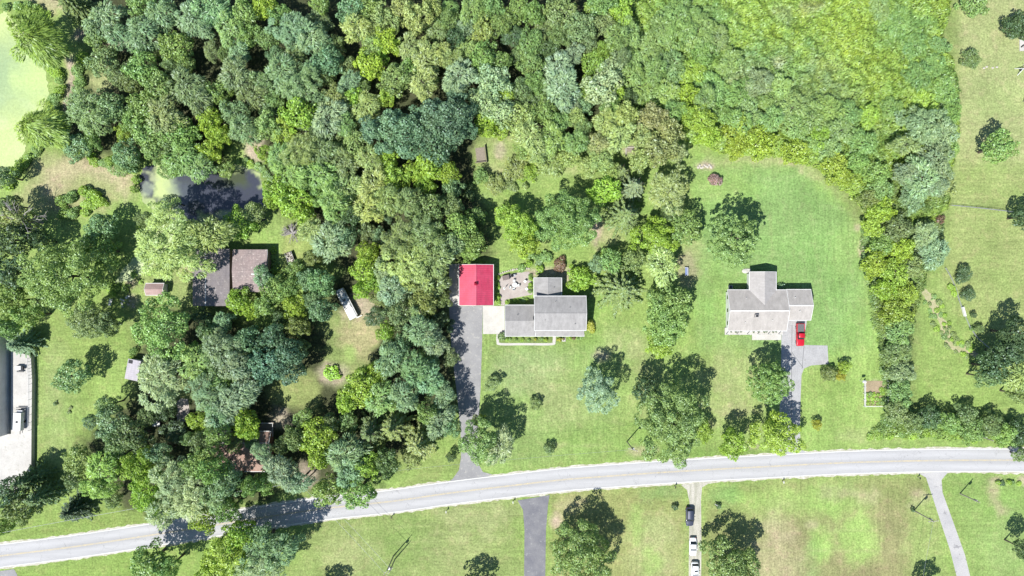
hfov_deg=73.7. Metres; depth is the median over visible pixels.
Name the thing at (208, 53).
feathery tree
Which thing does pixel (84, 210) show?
shrub
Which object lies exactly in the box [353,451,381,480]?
deciduous tree
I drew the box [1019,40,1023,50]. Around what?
concrete base
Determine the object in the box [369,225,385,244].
deciduous tree
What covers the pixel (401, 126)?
deciduous tree
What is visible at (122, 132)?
deciduous tree
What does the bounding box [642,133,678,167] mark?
deciduous tree
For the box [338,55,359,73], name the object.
deciduous tree
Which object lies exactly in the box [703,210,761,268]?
shade tree
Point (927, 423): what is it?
deciduous tree
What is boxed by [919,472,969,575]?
grey driveway
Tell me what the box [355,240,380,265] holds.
deciduous tree
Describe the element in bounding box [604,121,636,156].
feathery tree
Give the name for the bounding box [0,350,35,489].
concrete yard
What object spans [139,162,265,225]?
dark pond
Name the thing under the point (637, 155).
deciduous tree
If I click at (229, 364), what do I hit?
feathery tree
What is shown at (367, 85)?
deciduous tree
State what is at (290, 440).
deciduous tree
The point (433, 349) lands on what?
feathery tree
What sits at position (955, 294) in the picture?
shrub
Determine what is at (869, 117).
feathery tree
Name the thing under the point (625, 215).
conifer tree
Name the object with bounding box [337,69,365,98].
feathery tree
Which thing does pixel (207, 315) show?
deciduous tree
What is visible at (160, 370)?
feathery tree
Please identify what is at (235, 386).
feathery tree
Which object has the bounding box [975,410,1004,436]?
deciduous tree
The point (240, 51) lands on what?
feathery tree
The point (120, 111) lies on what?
deciduous tree
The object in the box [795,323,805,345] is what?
pickup truck
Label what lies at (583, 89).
deciduous tree
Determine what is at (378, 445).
deciduous tree
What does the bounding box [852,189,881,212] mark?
deciduous tree
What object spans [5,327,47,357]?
conifer tree
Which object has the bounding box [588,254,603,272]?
deciduous tree
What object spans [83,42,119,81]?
deciduous tree
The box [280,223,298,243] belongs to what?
brush heap
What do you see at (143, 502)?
deciduous tree
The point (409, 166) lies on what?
deciduous tree
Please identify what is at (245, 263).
barn
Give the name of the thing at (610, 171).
deciduous tree
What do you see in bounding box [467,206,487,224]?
deciduous tree
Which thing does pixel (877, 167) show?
deciduous tree
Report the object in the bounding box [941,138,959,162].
feathery tree
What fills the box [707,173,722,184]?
shrub
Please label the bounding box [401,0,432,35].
deciduous tree
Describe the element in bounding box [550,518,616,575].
deciduous tree
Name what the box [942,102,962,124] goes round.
feathery tree
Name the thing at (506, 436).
feathery tree
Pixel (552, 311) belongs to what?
house
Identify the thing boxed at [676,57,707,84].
feathery tree
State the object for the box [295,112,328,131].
feathery tree
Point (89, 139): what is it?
deciduous tree
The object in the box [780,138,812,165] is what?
deciduous tree
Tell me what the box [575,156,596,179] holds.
deciduous tree
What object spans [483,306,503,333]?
concrete apron
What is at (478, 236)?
deciduous tree
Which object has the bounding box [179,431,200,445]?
deciduous tree
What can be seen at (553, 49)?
deciduous tree
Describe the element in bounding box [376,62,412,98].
deciduous tree
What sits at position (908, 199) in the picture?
feathery tree
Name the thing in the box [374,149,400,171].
deciduous tree
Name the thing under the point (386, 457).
deciduous tree
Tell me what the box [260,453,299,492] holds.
feathery tree
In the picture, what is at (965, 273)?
feathery tree
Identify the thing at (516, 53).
deciduous tree
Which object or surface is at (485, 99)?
deciduous tree
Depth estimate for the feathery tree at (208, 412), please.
157.57 m
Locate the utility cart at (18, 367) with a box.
[15,365,23,371]
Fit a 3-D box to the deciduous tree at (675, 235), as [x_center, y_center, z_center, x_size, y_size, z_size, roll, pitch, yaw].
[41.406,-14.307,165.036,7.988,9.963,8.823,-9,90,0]
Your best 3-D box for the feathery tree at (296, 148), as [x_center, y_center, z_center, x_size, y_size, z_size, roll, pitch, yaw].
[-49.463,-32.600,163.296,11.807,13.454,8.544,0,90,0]
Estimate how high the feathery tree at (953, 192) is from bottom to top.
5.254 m
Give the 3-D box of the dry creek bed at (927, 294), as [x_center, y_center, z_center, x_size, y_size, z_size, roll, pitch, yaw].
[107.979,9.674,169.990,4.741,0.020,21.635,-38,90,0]
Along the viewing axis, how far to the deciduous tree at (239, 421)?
160.44 m
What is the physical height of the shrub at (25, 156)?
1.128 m
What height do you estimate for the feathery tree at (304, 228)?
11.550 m
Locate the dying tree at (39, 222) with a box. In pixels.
[0,200,46,238]
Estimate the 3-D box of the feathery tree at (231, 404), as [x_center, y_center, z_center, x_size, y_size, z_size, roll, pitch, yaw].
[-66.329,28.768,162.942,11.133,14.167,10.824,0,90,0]
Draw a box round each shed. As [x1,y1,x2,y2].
[125,359,144,380]
[144,284,167,294]
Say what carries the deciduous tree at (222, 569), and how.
on the ground at (806, 216)
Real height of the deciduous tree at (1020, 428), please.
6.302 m
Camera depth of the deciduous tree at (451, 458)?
167.21 m
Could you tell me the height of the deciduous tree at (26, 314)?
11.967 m
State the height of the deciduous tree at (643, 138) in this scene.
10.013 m
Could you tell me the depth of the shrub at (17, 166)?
168.56 m
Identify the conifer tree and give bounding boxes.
[4,460,58,492]
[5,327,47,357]
[17,475,69,506]
[53,0,98,29]
[59,489,98,521]
[359,408,385,443]
[378,404,421,441]
[399,415,444,461]
[404,296,436,320]
[589,265,646,320]
[599,198,641,237]
[612,162,629,184]
[616,175,644,202]
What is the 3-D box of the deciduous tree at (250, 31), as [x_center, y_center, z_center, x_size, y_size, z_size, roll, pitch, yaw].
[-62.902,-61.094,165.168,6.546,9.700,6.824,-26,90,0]
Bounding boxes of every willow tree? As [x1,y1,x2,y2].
[5,2,71,69]
[13,97,70,150]
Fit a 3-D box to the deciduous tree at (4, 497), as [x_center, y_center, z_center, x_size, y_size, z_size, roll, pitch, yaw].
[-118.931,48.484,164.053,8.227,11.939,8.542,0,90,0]
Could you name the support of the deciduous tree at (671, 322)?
on the ground at (806, 216)
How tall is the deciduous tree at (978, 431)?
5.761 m
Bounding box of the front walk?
[496,334,555,344]
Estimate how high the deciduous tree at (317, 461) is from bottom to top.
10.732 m
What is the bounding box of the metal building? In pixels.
[0,334,10,436]
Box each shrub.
[1,2,9,11]
[2,178,13,190]
[8,166,17,179]
[13,1,21,10]
[14,159,23,171]
[20,157,31,168]
[23,0,32,7]
[23,153,34,162]
[31,145,42,156]
[46,67,59,76]
[47,93,58,104]
[49,102,60,110]
[52,68,64,79]
[53,84,66,94]
[53,93,62,100]
[54,76,64,84]
[55,195,66,206]
[56,206,71,219]
[62,194,75,203]
[67,190,77,200]
[67,206,79,219]
[71,64,83,76]
[73,80,82,86]
[74,62,84,72]
[75,74,85,86]
[77,51,90,63]
[77,56,84,64]
[78,185,89,196]
[79,199,95,210]
[80,208,91,217]
[83,185,93,199]
[86,189,99,201]
[87,153,96,160]
[89,155,98,167]
[92,191,101,198]
[92,196,101,208]
[96,197,108,206]
[97,158,107,168]
[104,155,114,167]
[106,286,116,296]
[111,284,120,291]
[120,284,130,293]
[130,184,138,192]
[130,269,137,277]
[131,175,141,184]
[246,159,253,166]
[254,162,260,169]
[258,165,265,171]
[261,168,269,177]
[266,175,273,182]
[270,246,276,253]
[272,266,280,274]
[323,365,341,380]
[446,325,453,332]
[465,189,474,201]
[467,183,473,190]
[497,332,506,340]
[501,178,510,188]
[504,181,517,191]
[518,264,525,272]
[521,182,528,189]
[524,259,532,266]
[527,252,535,258]
[532,252,541,260]
[536,265,543,274]
[539,250,546,261]
[543,252,552,262]
[554,255,565,272]
[586,319,595,332]
[671,503,677,510]
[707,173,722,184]
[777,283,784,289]
[866,432,873,440]
[873,428,882,440]
[898,431,904,437]
[908,433,916,439]
[935,215,945,224]
[935,299,942,305]
[950,332,956,338]
[951,290,957,296]
[965,340,971,347]
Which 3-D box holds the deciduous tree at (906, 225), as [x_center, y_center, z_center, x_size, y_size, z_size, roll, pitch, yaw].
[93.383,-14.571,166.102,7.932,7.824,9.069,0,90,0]
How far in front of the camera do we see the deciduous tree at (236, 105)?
161.69 m
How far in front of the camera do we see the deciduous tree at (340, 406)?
161.06 m
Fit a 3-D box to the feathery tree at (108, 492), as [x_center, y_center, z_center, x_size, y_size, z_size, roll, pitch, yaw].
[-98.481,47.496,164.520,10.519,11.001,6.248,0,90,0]
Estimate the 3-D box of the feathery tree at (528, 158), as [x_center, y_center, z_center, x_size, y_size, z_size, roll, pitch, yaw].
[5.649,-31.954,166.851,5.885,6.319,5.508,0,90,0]
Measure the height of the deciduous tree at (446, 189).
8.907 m
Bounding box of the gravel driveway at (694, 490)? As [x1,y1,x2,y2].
[682,481,711,575]
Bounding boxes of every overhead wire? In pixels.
[2,485,279,532]
[308,450,621,481]
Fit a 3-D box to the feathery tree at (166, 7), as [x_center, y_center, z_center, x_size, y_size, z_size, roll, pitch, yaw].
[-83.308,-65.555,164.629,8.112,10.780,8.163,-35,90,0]
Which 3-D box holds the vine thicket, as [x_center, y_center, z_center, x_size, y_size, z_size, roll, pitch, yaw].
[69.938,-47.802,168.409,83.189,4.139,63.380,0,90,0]
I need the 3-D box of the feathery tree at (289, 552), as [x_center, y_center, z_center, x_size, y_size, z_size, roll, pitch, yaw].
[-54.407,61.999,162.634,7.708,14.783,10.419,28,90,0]
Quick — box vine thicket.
[628,0,961,221]
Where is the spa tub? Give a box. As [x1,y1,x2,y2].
[502,274,509,279]
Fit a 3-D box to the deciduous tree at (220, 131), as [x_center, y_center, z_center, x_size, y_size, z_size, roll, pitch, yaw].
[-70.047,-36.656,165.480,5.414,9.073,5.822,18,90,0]
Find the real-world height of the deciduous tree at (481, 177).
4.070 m
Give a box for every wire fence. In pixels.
[945,268,990,348]
[949,205,1012,211]
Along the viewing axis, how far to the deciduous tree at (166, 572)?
160.81 m
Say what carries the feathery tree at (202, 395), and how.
on the ground at (806, 216)
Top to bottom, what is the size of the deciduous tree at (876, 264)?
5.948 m
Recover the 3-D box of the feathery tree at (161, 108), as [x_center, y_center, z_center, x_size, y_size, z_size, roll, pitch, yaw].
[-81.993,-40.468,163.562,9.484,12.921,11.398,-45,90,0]
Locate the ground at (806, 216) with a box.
[0,0,1023,575]
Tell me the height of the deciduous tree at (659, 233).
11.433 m
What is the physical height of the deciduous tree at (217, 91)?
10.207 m
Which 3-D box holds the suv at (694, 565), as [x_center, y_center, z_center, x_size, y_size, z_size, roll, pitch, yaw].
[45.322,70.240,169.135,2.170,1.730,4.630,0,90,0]
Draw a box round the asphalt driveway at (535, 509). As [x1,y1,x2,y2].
[518,495,548,575]
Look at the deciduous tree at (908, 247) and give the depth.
164.69 m
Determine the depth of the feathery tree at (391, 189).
158.31 m
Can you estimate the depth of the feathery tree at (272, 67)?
160.71 m
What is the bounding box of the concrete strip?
[449,264,458,305]
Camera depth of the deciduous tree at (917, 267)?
164.50 m
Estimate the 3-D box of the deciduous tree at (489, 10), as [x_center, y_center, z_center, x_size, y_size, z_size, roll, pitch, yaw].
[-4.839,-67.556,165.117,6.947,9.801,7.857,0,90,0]
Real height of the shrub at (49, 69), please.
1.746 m
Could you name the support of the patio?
on the ground at (806, 216)
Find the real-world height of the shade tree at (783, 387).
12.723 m
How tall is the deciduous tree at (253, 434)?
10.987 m
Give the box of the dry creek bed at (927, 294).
[921,289,978,357]
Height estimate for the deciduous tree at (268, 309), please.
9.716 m
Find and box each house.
[203,431,273,471]
[505,278,586,341]
[725,271,813,339]
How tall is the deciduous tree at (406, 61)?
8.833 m
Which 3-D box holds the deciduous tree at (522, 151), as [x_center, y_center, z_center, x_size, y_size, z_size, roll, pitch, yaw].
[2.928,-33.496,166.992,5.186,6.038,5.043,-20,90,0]
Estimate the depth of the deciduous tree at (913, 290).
165.50 m
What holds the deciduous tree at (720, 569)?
on the ground at (806, 216)
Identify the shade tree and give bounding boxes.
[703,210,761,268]
[745,360,794,406]
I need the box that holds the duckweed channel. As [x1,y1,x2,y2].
[115,224,173,281]
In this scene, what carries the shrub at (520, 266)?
on the ground at (806, 216)
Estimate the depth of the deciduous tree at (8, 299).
160.01 m
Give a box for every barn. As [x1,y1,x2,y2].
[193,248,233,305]
[232,250,270,291]
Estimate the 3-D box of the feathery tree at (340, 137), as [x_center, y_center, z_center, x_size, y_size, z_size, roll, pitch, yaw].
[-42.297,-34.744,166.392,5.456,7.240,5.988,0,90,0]
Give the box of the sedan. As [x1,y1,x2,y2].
[689,537,697,554]
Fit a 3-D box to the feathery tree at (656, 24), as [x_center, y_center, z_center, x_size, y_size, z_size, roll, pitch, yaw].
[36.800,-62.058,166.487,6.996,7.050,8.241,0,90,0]
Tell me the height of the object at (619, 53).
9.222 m
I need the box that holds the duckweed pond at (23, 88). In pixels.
[0,11,48,185]
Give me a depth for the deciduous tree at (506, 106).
160.93 m
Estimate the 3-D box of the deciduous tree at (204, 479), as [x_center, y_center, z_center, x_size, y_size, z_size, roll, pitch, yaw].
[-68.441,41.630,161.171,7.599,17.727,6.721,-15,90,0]
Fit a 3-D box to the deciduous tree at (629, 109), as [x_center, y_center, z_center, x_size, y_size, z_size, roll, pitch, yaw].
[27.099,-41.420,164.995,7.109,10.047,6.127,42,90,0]
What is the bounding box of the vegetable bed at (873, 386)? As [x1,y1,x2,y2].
[866,381,885,405]
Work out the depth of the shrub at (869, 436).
169.31 m
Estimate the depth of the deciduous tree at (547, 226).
157.93 m
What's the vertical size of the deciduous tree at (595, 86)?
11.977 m
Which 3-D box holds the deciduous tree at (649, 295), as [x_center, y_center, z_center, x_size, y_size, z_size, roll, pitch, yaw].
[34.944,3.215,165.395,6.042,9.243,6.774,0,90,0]
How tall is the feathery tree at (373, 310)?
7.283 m
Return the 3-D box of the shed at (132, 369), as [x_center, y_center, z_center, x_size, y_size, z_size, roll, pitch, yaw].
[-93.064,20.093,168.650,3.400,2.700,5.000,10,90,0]
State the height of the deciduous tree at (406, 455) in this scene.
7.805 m
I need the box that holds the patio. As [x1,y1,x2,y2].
[499,272,532,305]
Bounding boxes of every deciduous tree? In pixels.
[0,166,22,188]
[0,195,28,215]
[0,202,38,232]
[0,223,39,257]
[0,255,36,294]
[0,284,36,319]
[0,313,23,340]
[0,475,29,508]
[0,491,43,526]
[0,518,17,535]
[7,304,51,329]
[16,236,118,317]
[19,227,56,249]
[50,358,92,393]
[60,129,91,163]
[60,444,97,479]
[60,469,88,493]
[65,301,109,338]
[79,230,99,251]
[81,130,104,150]
[82,25,109,50]
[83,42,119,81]
[83,213,120,240]
[85,234,121,265]
[91,88,129,122]
[92,310,122,337]
[94,394,124,414]
[95,405,134,439]
[103,426,130,458]
[103,489,124,508]
[106,61,129,91]
[111,136,140,173]
[112,418,156,456]
[113,124,132,145]
[115,445,167,485]
[117,73,143,92]
[118,109,146,133]
[120,49,161,85]
[125,0,157,15]
[125,90,161,124]
[128,469,171,516]
[129,536,166,575]
[130,116,168,152]
[130,290,198,363]
[133,211,159,227]
[137,406,158,427]
[141,139,177,166]
[142,70,180,99]
[142,442,178,465]
[145,43,162,62]
[150,553,184,575]
[154,400,177,421]
[156,128,186,157]
[157,30,194,62]
[158,340,195,371]
[159,54,184,75]
[161,194,183,209]
[163,115,202,149]
[173,50,196,73]
[177,450,210,477]
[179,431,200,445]
[185,410,205,431]
[187,429,214,452]
[188,506,221,535]
[191,306,212,330]
[193,438,223,467]
[194,556,224,575]
[195,106,223,138]
[195,137,222,163]
[195,319,216,343]
[195,452,231,484]
[199,525,249,575]
[203,415,235,446]
[204,80,233,108]
[206,364,236,391]
[209,123,231,148]
[211,496,242,523]
[212,460,244,498]
[215,162,234,179]
[217,47,232,61]
[218,100,250,128]
[222,518,261,553]
[223,204,259,239]
[225,286,249,315]
[230,0,260,29]
[231,358,256,382]
[231,406,260,438]
[233,324,267,354]
[235,420,260,440]
[237,20,261,49]
[237,474,266,497]
[239,201,267,223]
[241,300,261,320]
[244,435,259,451]
[246,346,287,385]
[251,0,278,20]
[251,469,277,496]
[252,109,281,142]
[253,144,272,163]
[254,26,280,49]
[254,294,278,317]
[256,322,284,347]
[258,101,284,126]
[258,274,288,306]
[262,171,298,204]
[262,190,278,209]
[263,88,285,109]
[264,45,288,63]
[266,3,292,27]
[270,436,294,454]
[271,307,288,327]
[271,333,306,367]
[273,188,313,224]
[274,357,306,385]
[276,274,302,296]
[277,96,317,133]
[279,424,309,451]
[282,258,306,282]
[282,291,308,318]
[284,317,311,337]
[290,338,311,359]
[296,203,317,224]
[296,267,318,291]
[298,416,338,453]
[302,290,321,309]
[304,250,321,265]
[306,268,335,297]
[308,0,329,15]
[308,90,332,109]
[308,295,338,321]
[308,442,336,469]
[309,127,334,144]
[311,38,343,75]
[312,472,344,507]
[314,412,339,437]
[316,66,336,86]
[321,82,348,110]
[325,34,346,54]
[334,222,360,247]
[335,0,366,23]
[336,386,360,414]
[337,365,377,409]
[337,477,377,509]
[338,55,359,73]
[338,411,357,433]
[339,204,366,225]
[341,128,373,156]
[345,87,361,107]
[346,111,362,131]
[348,257,377,283]
[352,47,385,80]
[352,280,371,299]
[353,0,383,19]
[353,78,370,94]
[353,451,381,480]
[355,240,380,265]
[357,219,375,241]
[358,114,384,144]
[359,32,388,55]
[363,271,379,292]
[364,104,431,159]
[364,433,388,453]
[367,360,389,383]
[369,0,400,34]
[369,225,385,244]
[369,289,389,306]
[371,447,401,479]
[373,27,399,56]
[373,44,389,66]
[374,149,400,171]
[375,320,395,340]
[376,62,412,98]
[378,87,394,107]
[381,161,410,191]
[381,295,414,331]
[388,330,412,357]
[389,0,415,27]
[394,57,421,82]
[400,160,425,181]
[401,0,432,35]
[401,444,423,471]
[406,90,475,145]
[409,285,437,314]
[413,150,451,180]
[413,174,438,194]
[413,193,446,221]
[415,127,457,166]
[415,396,439,426]
[422,0,441,22]
[429,310,449,327]
[433,288,452,307]
[434,9,459,32]
[436,160,461,185]
[440,210,477,246]
[440,229,465,259]
[440,416,461,438]
[441,192,464,217]
[442,177,466,197]
[443,347,460,367]
[445,23,465,50]
[445,452,456,461]
[455,15,473,39]
[457,117,478,139]
[457,415,496,465]
[458,239,481,263]
[462,224,488,252]
[466,83,497,119]
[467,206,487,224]
[468,14,492,43]
[469,39,496,76]
[472,414,485,428]
[473,166,489,183]
[474,63,512,98]
[474,110,497,137]
[478,0,505,21]
[485,92,515,129]
[488,50,512,73]
[489,11,515,38]
[489,121,508,140]
[494,201,513,226]
[495,204,538,248]
[496,83,515,105]
[503,101,536,134]
[505,0,529,24]
[509,228,541,257]
[510,47,522,65]
[511,76,533,101]
[512,141,529,159]
[514,48,546,74]
[516,26,547,58]
[519,70,548,95]
[521,163,538,182]
[522,0,548,26]
[529,397,541,409]
[530,95,557,125]
[530,189,601,251]
[537,38,559,61]
[541,0,580,30]
[543,443,554,455]
[546,23,570,48]
[548,110,571,135]
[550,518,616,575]
[555,148,582,167]
[563,10,596,42]
[566,107,584,129]
[566,264,596,292]
[574,35,599,53]
[574,116,592,137]
[575,93,594,114]
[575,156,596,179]
[576,71,602,99]
[579,69,623,108]
[580,51,605,76]
[582,0,603,19]
[585,175,622,207]
[587,0,619,17]
[587,129,610,156]
[588,147,614,171]
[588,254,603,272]
[591,11,615,39]
[592,40,613,62]
[596,52,626,86]
[599,96,621,119]
[599,248,621,274]
[601,163,619,182]
[602,0,633,26]
[607,80,626,101]
[611,99,639,127]
[618,87,637,104]
[619,246,646,274]
[628,148,651,176]
[628,216,679,256]
[631,376,656,402]
[632,123,658,150]
[634,380,709,468]
[636,101,669,131]
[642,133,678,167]
[642,296,690,346]
[645,336,673,358]
[646,287,668,314]
[654,118,685,143]
[658,282,692,314]
[658,319,685,345]
[660,200,683,220]
[667,209,701,245]
[669,143,688,163]
[673,83,701,106]
[679,102,696,125]
[682,103,718,132]
[689,41,718,66]
[694,124,722,146]
[694,418,714,444]
[698,534,760,575]
[718,426,749,461]
[722,109,761,148]
[724,135,750,161]
[743,124,777,161]
[747,410,806,456]
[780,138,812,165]
[811,419,821,430]
[820,149,847,185]
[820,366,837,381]
[832,168,856,187]
[834,369,846,380]
[837,360,852,373]
[845,150,869,173]
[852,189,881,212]
[859,247,889,281]
[860,215,885,237]
[861,161,891,185]
[864,177,893,200]
[865,196,897,223]
[869,231,892,260]
[869,278,898,300]
[878,257,908,287]
[878,295,914,325]
[880,210,915,243]
[883,400,907,424]
[887,237,915,264]
[892,280,918,305]
[897,256,925,278]
[902,411,923,432]
[916,404,941,428]
[936,412,962,435]
[953,0,989,18]
[953,402,978,425]
[957,415,985,445]
[966,365,1001,387]
[971,351,1014,384]
[973,324,983,332]
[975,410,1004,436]
[977,128,1020,164]
[985,338,1023,369]
[990,315,1023,348]
[991,422,1018,448]
[999,383,1023,404]
[1001,10,1023,39]
[1004,538,1023,561]
[1006,204,1023,229]
[1006,417,1023,447]
[1009,447,1023,461]
[1010,18,1023,40]
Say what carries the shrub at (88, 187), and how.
on the ground at (806, 216)
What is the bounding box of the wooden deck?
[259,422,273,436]
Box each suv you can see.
[685,506,694,525]
[690,561,699,575]
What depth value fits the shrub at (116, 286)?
169.18 m
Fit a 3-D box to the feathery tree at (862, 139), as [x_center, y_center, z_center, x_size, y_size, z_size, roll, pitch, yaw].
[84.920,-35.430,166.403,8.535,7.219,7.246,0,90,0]
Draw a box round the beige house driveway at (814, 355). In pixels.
[778,320,828,453]
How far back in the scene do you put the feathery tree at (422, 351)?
164.94 m
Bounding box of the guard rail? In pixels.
[27,358,30,430]
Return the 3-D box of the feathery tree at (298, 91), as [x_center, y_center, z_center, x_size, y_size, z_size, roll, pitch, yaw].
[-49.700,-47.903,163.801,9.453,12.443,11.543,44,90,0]
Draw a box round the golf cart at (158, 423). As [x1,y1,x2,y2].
[152,420,160,425]
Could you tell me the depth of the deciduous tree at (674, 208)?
162.80 m
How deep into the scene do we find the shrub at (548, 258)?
168.80 m
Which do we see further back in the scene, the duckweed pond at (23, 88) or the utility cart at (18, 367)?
the duckweed pond at (23, 88)
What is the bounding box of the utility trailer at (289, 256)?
[284,251,294,261]
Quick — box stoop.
[742,269,750,272]
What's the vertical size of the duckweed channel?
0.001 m
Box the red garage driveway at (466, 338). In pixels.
[449,306,491,480]
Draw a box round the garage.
[459,264,493,305]
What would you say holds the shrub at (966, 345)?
on the ground at (806, 216)
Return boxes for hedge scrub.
[859,216,1023,446]
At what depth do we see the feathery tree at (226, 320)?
164.11 m
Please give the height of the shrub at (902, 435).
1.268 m
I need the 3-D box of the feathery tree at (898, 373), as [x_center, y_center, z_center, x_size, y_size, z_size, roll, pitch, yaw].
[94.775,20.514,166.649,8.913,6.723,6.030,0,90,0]
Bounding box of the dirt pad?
[176,399,188,421]
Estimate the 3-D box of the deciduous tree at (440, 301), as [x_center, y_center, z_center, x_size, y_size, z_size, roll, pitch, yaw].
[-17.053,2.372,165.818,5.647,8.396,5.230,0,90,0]
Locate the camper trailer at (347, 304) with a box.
[336,286,361,319]
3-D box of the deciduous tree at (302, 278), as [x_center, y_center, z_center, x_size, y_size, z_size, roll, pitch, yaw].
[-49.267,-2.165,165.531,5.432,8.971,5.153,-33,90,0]
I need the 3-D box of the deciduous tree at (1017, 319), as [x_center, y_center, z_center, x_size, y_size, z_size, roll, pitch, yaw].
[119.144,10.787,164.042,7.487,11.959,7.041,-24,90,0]
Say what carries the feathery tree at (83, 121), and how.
on the ground at (806, 216)
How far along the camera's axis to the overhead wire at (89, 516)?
162.08 m
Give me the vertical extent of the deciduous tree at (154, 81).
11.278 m
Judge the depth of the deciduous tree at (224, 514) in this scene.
159.83 m
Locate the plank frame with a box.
[625,147,636,154]
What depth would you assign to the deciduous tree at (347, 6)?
161.29 m
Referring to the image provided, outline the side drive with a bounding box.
[0,569,16,575]
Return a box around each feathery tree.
[64,86,119,136]
[78,475,124,499]
[81,0,134,42]
[82,414,99,430]
[85,446,123,494]
[104,23,135,49]
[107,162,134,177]
[123,14,162,60]
[133,196,217,283]
[136,348,196,412]
[144,0,179,32]
[144,493,186,531]
[146,93,189,140]
[148,454,198,505]
[156,160,174,178]
[158,419,187,443]
[162,141,200,177]
[165,66,214,106]
[168,476,213,522]
[174,0,215,39]
[177,343,216,381]
[180,152,216,183]
[183,366,230,414]
[185,215,241,253]
[188,0,241,27]
[189,89,219,121]
[196,326,248,370]
[197,482,232,514]
[203,38,218,63]
[204,389,251,429]
[204,399,236,429]
[211,311,236,333]
[214,7,247,55]
[216,348,256,383]
[217,54,256,96]
[218,379,265,410]
[225,431,245,453]
[227,39,251,70]
[227,113,261,146]
[233,546,285,575]
[235,84,270,110]
[239,521,287,571]
[246,71,278,94]
[250,442,273,459]
[252,264,277,287]
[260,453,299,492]
[264,10,314,54]
[264,52,302,94]
[264,532,306,571]
[267,142,293,175]
[270,157,312,192]
[271,116,295,148]
[275,66,322,107]
[278,132,327,166]
[283,470,315,494]
[284,47,308,62]
[292,160,346,190]
[292,407,312,428]
[293,20,333,54]
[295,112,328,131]
[296,216,324,241]
[300,57,326,81]
[301,133,345,165]
[306,9,334,31]
[309,189,331,208]
[309,217,351,263]
[311,97,352,141]
[317,184,352,225]
[324,432,372,472]
[328,133,346,155]
[331,146,359,185]
[332,173,363,204]
[335,111,356,141]
[336,451,365,488]
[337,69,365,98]
[339,12,375,44]
[351,90,380,122]
[352,144,385,175]
[352,191,384,223]
[355,166,387,200]
[363,305,386,325]
[364,378,396,417]
[373,183,405,216]
[373,340,403,380]
[374,256,393,287]
[376,269,411,307]
[377,242,436,293]
[379,206,394,224]
[380,215,421,258]
[387,377,419,412]
[394,186,422,220]
[396,30,423,63]
[400,349,434,385]
[401,210,449,256]
[402,314,438,346]
[407,65,437,103]
[410,36,441,83]
[410,268,452,298]
[411,357,446,396]
[414,240,460,279]
[417,345,439,363]
[420,322,450,358]
[423,21,447,42]
[425,403,458,440]
[427,41,452,66]
[432,381,456,407]
[439,0,458,24]
[441,48,466,72]
[441,56,480,92]
[444,75,460,102]
[455,36,477,59]
[459,0,485,31]
[483,174,505,195]
[483,376,503,391]
[485,423,514,465]
[500,24,525,46]
[501,152,528,180]
[509,119,544,155]
[519,94,543,112]
[524,149,544,166]
[529,142,551,166]
[530,84,556,102]
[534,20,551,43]
[535,153,564,177]
[540,49,573,91]
[541,119,564,159]
[542,63,582,113]
[558,92,580,113]
[559,128,590,156]
[565,41,586,66]
[576,365,620,414]
[591,107,618,138]
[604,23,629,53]
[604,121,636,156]
[615,14,639,48]
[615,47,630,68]
[618,61,643,88]
[620,46,647,77]
[623,73,659,107]
[638,27,666,62]
[643,54,667,85]
[645,241,680,290]
[647,164,689,220]
[648,15,676,50]
[650,78,682,108]
[651,0,701,50]
[652,48,684,83]
[664,100,688,123]
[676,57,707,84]
[678,6,718,59]
[693,83,715,120]
[700,71,728,103]
[705,100,732,124]
[709,24,728,52]
[716,46,743,74]
[718,75,754,110]
[726,108,752,136]
[737,96,763,128]
[744,68,773,97]
[755,80,785,115]
[755,104,784,132]
[769,72,793,98]
[771,92,807,124]
[780,113,808,142]
[797,98,825,136]
[801,136,820,153]
[808,126,829,155]
[816,94,845,121]
[818,137,841,163]
[822,117,856,143]
[836,99,863,126]
[844,127,878,154]
[858,102,879,130]
[863,0,889,23]
[878,340,912,367]
[879,96,903,117]
[882,361,915,383]
[884,5,910,39]
[884,316,914,348]
[885,134,920,156]
[887,374,912,408]
[891,163,919,185]
[894,105,950,145]
[897,154,943,205]
[897,181,925,216]
[898,33,926,59]
[900,61,930,93]
[911,88,938,111]
[912,221,938,247]
[916,142,954,178]
[916,235,950,270]
[918,170,954,196]
[921,52,946,78]
[925,117,959,147]
[928,36,952,55]
[931,76,955,105]
[940,174,958,196]
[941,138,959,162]
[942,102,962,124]
[955,265,973,284]
[959,47,981,69]
[960,288,976,301]
[995,361,1023,392]
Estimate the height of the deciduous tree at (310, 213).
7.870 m
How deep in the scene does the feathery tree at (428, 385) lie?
161.54 m
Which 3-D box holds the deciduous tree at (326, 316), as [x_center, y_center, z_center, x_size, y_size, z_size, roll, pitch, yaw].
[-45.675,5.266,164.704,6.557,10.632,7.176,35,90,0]
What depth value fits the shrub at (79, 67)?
168.48 m
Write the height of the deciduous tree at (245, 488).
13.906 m
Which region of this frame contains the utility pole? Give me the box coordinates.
[915,511,937,521]
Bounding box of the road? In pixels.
[0,448,1023,567]
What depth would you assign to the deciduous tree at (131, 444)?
160.68 m
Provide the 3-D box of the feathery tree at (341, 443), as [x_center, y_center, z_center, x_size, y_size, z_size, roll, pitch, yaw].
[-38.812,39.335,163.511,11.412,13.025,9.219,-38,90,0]
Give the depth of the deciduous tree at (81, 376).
162.69 m
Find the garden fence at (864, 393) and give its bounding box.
[863,380,888,406]
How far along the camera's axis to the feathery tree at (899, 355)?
165.59 m
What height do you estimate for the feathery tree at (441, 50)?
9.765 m
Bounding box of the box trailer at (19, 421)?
[13,412,25,431]

